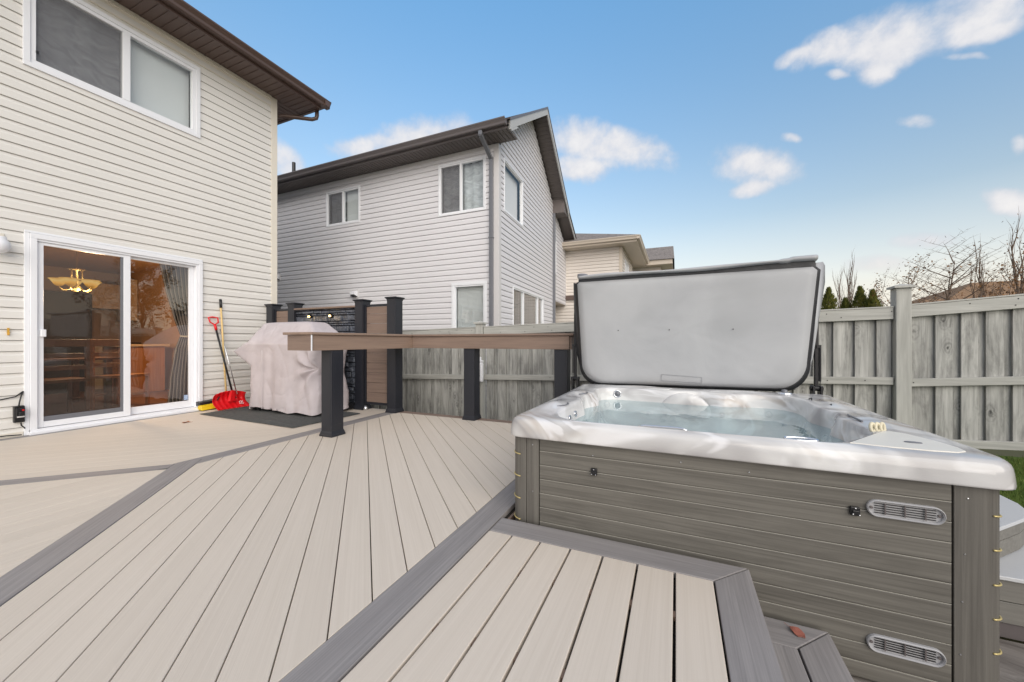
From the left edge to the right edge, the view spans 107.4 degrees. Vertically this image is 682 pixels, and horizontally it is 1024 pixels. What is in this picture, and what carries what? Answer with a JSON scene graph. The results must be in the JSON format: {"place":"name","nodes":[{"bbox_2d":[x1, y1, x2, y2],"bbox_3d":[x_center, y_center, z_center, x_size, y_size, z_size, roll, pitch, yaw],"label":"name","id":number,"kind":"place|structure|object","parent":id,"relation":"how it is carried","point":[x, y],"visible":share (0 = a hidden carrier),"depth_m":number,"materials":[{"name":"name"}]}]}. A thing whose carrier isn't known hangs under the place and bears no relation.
{"place":"outdoors","nodes":[
{"label":"outdoors","id":0,"kind":"place"},
{"bbox_2d":[277,107,576,418],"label":"grey house","id":1,"kind":"structure","parent":0,"point":[465,226],"depth_m":8.56,"materials":[{"name":"plastic"}]},
{"bbox_2d":[326,185,360,226],"bbox_3d":[-4.092,-3.265,9.217,1.120,0.870,0.161,0,0,24],"label":"window","id":2,"kind":"structure","parent":1,"relation":"in","point":[342,205],"depth_m":9.22,"materials":[{"name":"white plastic"}]},
{"bbox_2d":[438,155,485,216],"bbox_3d":[-1.022,-3.200,7.877,1.140,1.100,0.161,0,0,24],"label":"window","id":3,"kind":"structure","parent":1,"relation":"in","point":[450,175],"depth_m":7.88,"materials":[{"name":"white plastic"}]},
{"bbox_2d":[451,281,487,327],"bbox_3d":[-0.861,-0.682,7.796,0.840,1.065,0.142,0,0,24],"label":"window","id":4,"kind":"structure","parent":1,"relation":"in","point":[454,286],"depth_m":7.87,"materials":[{"name":"white plastic"}]},
{"bbox_2d":[503,157,522,226],"bbox_3d":[-0.009,-3.230,8.331,0.142,1.100,1.210,0,0,20],"label":"window","id":5,"kind":"structure","parent":1,"relation":"in","point":[510,185],"depth_m":8.48,"materials":[{"name":"white plastic"}]},
{"bbox_2d":[512,286,543,324],"bbox_3d":[0.384,-0.583,9.417,0.162,1.265,2.460,0,0,20],"label":"window","id":6,"kind":"structure","parent":1,"relation":"in","point":[525,303],"depth_m":9.50,"materials":[{"name":"white plastic"}]},
{"bbox_2d":[184,0,1023,306],"label":"sky","id":7,"kind":"structure","parent":0,"point":[716,132],"materials":[{"name":"blue"}]},
{"bbox_2d":[556,233,674,322],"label":"tan house","id":8,"kind":"structure","parent":0,"point":[589,254],"depth_m":13.11,"materials":[{"name":"plastic"}]},
{"bbox_2d":[624,259,628,271],"bbox_3d":[4.182,-2.250,13.778,0.072,1.300,1.200,0,0,24],"label":"window","id":9,"kind":"structure","parent":8,"relation":"in","point":[626,266],"depth_m":13.93,"materials":[{"name":"white plastic"}]},
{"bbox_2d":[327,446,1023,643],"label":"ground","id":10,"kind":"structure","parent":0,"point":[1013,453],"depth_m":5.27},
{"bbox_2d":[0,0,330,438],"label":"cream house","id":11,"kind":"structure","parent":10,"relation":"on","point":[138,142],"depth_m":5.03,"materials":[{"name":"plastic"}]},
{"bbox_2d":[0,233,10,252],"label":"wall lamp","id":12,"kind":"object","parent":11,"relation":"attached to","point":[5,245],"visible":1,"depth_m":3.77,"materials":[{"name":"white glass"}]},
{"bbox_2d":[13,406,24,422],"bbox_3d":[-5.134,0.765,3.922,0.090,0.170,0.073,0,0,24],"label":"outlet box","id":13,"kind":"object","parent":11,"relation":"attached to","point":[18,414],"visible":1,"depth_m":3.91,"materials":[{"name":"black plastic"}]},
{"bbox_2d":[0,391,23,406],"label":"power cord","id":14,"kind":"object","parent":13,"relation":"attached to","point":[21,393],"visible":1,"depth_m":3.92,"materials":[{"name":"black plastic"}]},
{"bbox_2d":[44,339,89,411],"bbox_3d":[-5.773,0.460,4.760,0.428,0.970,0.440,0,0,18],"label":"dining chair","id":15,"kind":"object","parent":11,"relation":"on","point":[67,343],"visible":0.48,"depth_m":4.80,"materials":[{"name":"brown wood"}]},
{"bbox_2d":[48,252,101,291],"bbox_3d":[-6.188,-1.073,5.349,0.509,0.745,0.517,0,0,24],"label":"chandelier","id":16,"kind":"object","parent":11,"relation":"hanging from","point":[72,283],"visible":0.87,"depth_m":5.29,"materials":[{"name":"gold metal"}]},
{"bbox_2d":[44,356,119,406],"bbox_3d":[-6.529,0.595,5.226,1.250,0.720,1.150,0,0,24],"label":"dining table","id":17,"kind":"object","parent":11,"relation":"on","point":[107,389],"visible":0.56,"depth_m":5.43,"materials":[{"name":"brown wood"}]},
{"bbox_2d":[22,0,199,138],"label":"window","id":18,"kind":"structure","parent":11,"relation":"in","point":[74,42],"depth_m":4.59,"materials":[{"name":"white plastic"}]},
{"bbox_2d":[23,229,202,435],"bbox_3d":[-4.855,-0.089,4.735,0.170,2.178,1.640,0,0,24],"label":"sliding door","id":19,"kind":"structure","parent":11,"relation":"in","point":[35,423],"depth_m":4.54,"materials":[{"name":"white plastic"}]},
{"bbox_2d":[90,339,149,409],"bbox_3d":[-5.646,0.460,5.431,0.440,0.970,0.428,0,0,-11],"label":"dining chair","id":20,"kind":"object","parent":11,"relation":"on","point":[93,355],"visible":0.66,"depth_m":5.23,"materials":[{"name":"brown wood"}]},
{"bbox_2d":[159,264,187,402],"bbox_3d":[-4.780,-0.110,5.373,0.097,2.020,0.420,0,0,24],"label":"curtain","id":21,"kind":"object","parent":11,"relation":"hanging from","point":[175,280],"visible":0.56,"depth_m":5.40,"materials":[{"name":"beige fabric"}]},
{"bbox_2d":[0,406,783,681],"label":"wooden deck","id":22,"kind":"structure","parent":10,"relation":"on","point":[199,548],"depth_m":1.62,"materials":[{"name":"wood"}]},
{"bbox_2d":[196,299,237,410],"bbox_3d":[-4.323,0.180,5.566,0.275,1.622,0.500,0,0,24],"label":"push brush","id":23,"kind":"object","parent":22,"relation":"on","point":[204,405],"visible":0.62,"depth_m":5.61,"materials":[{"name":"red plastic"}]},
{"bbox_2d":[208,316,248,410],"bbox_3d":[-4.233,0.311,5.603,0.372,1.354,0.450,0,0,24],"label":"snow shovel","id":24,"kind":"object","parent":22,"relation":"on","point":[227,400],"visible":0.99,"depth_m":5.56,"materials":[{"name":"red plastic"}]},
{"bbox_2d":[201,407,359,427],"bbox_3d":[-3.158,0.986,5.123,1.970,0.020,1.000,0,0,24],"label":"outdoor mat","id":25,"kind":"object","parent":22,"relation":"on","point":[276,418],"visible":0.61,"depth_m":4.92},
{"bbox_2d":[234,321,348,415],"bbox_3d":[-3.216,0.354,5.449,1.735,1.264,0.649,0,0,24],"label":"covered grill","id":26,"kind":"object","parent":25,"relation":"on","point":[284,379],"visible":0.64,"depth_m":5.14,"materials":[{"name":"fabric"}]},
{"bbox_2d":[264,296,404,412],"bbox_3d":[-2.857,0.185,5.775,2.774,1.630,0.297,0,0,24],"label":"privacy screen","id":27,"kind":"object","parent":22,"relation":"on","point":[381,383],"visible":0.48,"depth_m":5.46,"materials":[{"name":"brown metal"}]},
{"bbox_2d":[283,332,573,437],"bbox_3d":[-0.762,0.456,4.102,2.590,1.088,1.817,0,0,24],"label":"bar counter","id":28,"kind":"object","parent":22,"relation":"on","point":[331,346],"visible":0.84,"depth_m":4.29,"materials":[{"name":"brown wood"}]},
{"bbox_2d":[370,284,1023,450],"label":"wooden fence","id":29,"kind":"object","parent":10,"relation":"on","point":[953,370],"visible":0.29,"depth_m":3.94,"materials":[{"name":"grey wood"}]},
{"bbox_2d":[480,357,483,381],"bbox_3d":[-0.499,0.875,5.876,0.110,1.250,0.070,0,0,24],"label":"junction box","id":30,"kind":"object","parent":29,"relation":"attached to","point":[481,371],"visible":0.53,"depth_m":5.84,"materials":[{"name":"white plastic"}]},
{"bbox_2d":[821,286,839,309],"bbox_3d":[15.125,-0.510,17.953,3.228,4.220,3.012,0,0,24],"label":"cedar tree","id":31,"kind":"object","parent":10,"relation":"on","point":[829,299],"visible":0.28,"depth_m":17.82,"materials":[{"name":"green plant"}]},
{"bbox_2d":[832,250,858,308],"bbox_3d":[21.975,-2.397,24.741,1.598,8.004,1.127,0,0,4],"label":"poplar tree","id":32,"kind":"object","parent":10,"relation":"on","point":[850,295],"visible":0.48,"depth_m":24.81,"materials":[{"name":"brown plant"}]},
{"bbox_2d":[840,297,850,308],"bbox_3d":[16.213,-0.279,18.317,2.361,3.758,2.534,0,0,24],"label":"cedar tree","id":33,"kind":"object","parent":10,"relation":"on","point":[845,303],"visible":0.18,"depth_m":18.27,"materials":[{"name":"green plant"}]},
{"bbox_2d":[849,286,866,307],"bbox_3d":[16.676,-0.533,17.986,3.312,4.266,3.355,0,0,24],"label":"cedar tree","id":34,"kind":"object","parent":10,"relation":"on","point":[859,300],"visible":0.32,"depth_m":17.86,"materials":[{"name":"green plant"}]},
{"bbox_2d":[863,288,883,307],"bbox_3d":[16.554,-0.407,17.317,2.957,4.035,2.928,0,0,-16],"label":"cedar tree","id":35,"kind":"object","parent":10,"relation":"on","point":[871,300],"visible":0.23,"depth_m":17.22,"materials":[{"name":"green plant"}]},
{"bbox_2d":[862,253,939,306],"bbox_3d":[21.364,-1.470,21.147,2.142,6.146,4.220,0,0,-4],"label":"bare tree","id":36,"kind":"object","parent":10,"relation":"on","point":[897,280],"visible":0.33,"depth_m":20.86,"materials":[{"name":"brown plant"}]},
{"bbox_2d":[873,226,1022,305],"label":"apple tree","id":37,"kind":"object","parent":10,"relation":"on","point":[949,290],"visible":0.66,"depth_m":12.83,"materials":[{"name":"brown plant"}]},
{"bbox_2d":[950,242,1023,299],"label":"tree","id":38,"kind":"object","parent":10,"relation":"on","point":[999,287],"visible":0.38,"depth_m":16.22,"materials":[{"name":"brown plant"}]},
{"bbox_2d":[969,241,1018,297],"bbox_3d":[24.487,-1.963,19.439,1.566,7.136,1.611,0,0,5],"label":"poplar tree","id":39,"kind":"object","parent":10,"relation":"on","point":[980,278],"visible":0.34,"depth_m":19.29,"materials":[{"name":"brown plant"}]},
{"bbox_2d":[995,205,1023,295],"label":"poplar tree","id":40,"kind":"object","parent":10,"relation":"on","point":[1013,260],"visible":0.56,"depth_m":17.82,"materials":[{"name":"brown plant"}]},
{"bbox_2d":[851,639,1023,681],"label":"patio","id":41,"kind":"structure","parent":0,"point":[1012,662],"depth_m":1.62,"materials":[{"name":"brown wood"}]},
{"bbox_2d":[511,384,1016,681],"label":"hot tub","id":42,"kind":"object","parent":41,"relation":"on","point":[868,541],"visible":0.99,"depth_m":1.63,"materials":[{"name":"plastic"}]},
{"bbox_2d":[571,254,824,394],"bbox_3d":[1.623,-0.076,3.555,2.188,1.272,0.215,0,0,24],"label":"tub cover","id":43,"kind":"object","parent":42,"relation":"attached to","point":[751,326],"visible":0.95,"depth_m":3.42,"materials":[{"name":"grey plastic"}]},
{"bbox_2d":[764,616,853,681],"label":"deck step","id":44,"kind":"object","parent":41,"relation":"on","point":[819,658],"visible":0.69,"depth_m":1.44,"materials":[{"name":"grey wood"}]},
{"bbox_2d":[785,623,804,637],"bbox_3d":[1.169,1.193,1.553,0.040,0.012,0.082,0,0,-8],"label":"fallen leaf","id":45,"kind":"object","parent":44,"relation":"on","point":[797,631],"visible":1,"depth_m":1.54,"materials":[{"name":"orange plant"}]},
{"bbox_2d":[1000,495,1023,641],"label":"corner steps","id":46,"kind":"structure","parent":41,"relation":"on","point":[1012,569],"depth_m":1.80,"materials":[{"name":"grey wood"}]},
{"bbox_2d":[912,298,969,303],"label":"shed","id":47,"kind":"structure","parent":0,"point":[938,300],"depth_m":24.21,"materials":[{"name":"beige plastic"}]},
{"bbox_2d":[912,280,1023,301],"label":"brown roof house","id":48,"kind":"structure","parent":0,"point":[965,293],"depth_m":26.99,"materials":[{"name":"beige plastic"}]},
{"bbox_2d":[996,455,1023,507],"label":"lawn","id":49,"kind":"structure","parent":0,"point":[1018,483],"depth_m":3.08,"materials":[{"name":"green plant"}]}
]}

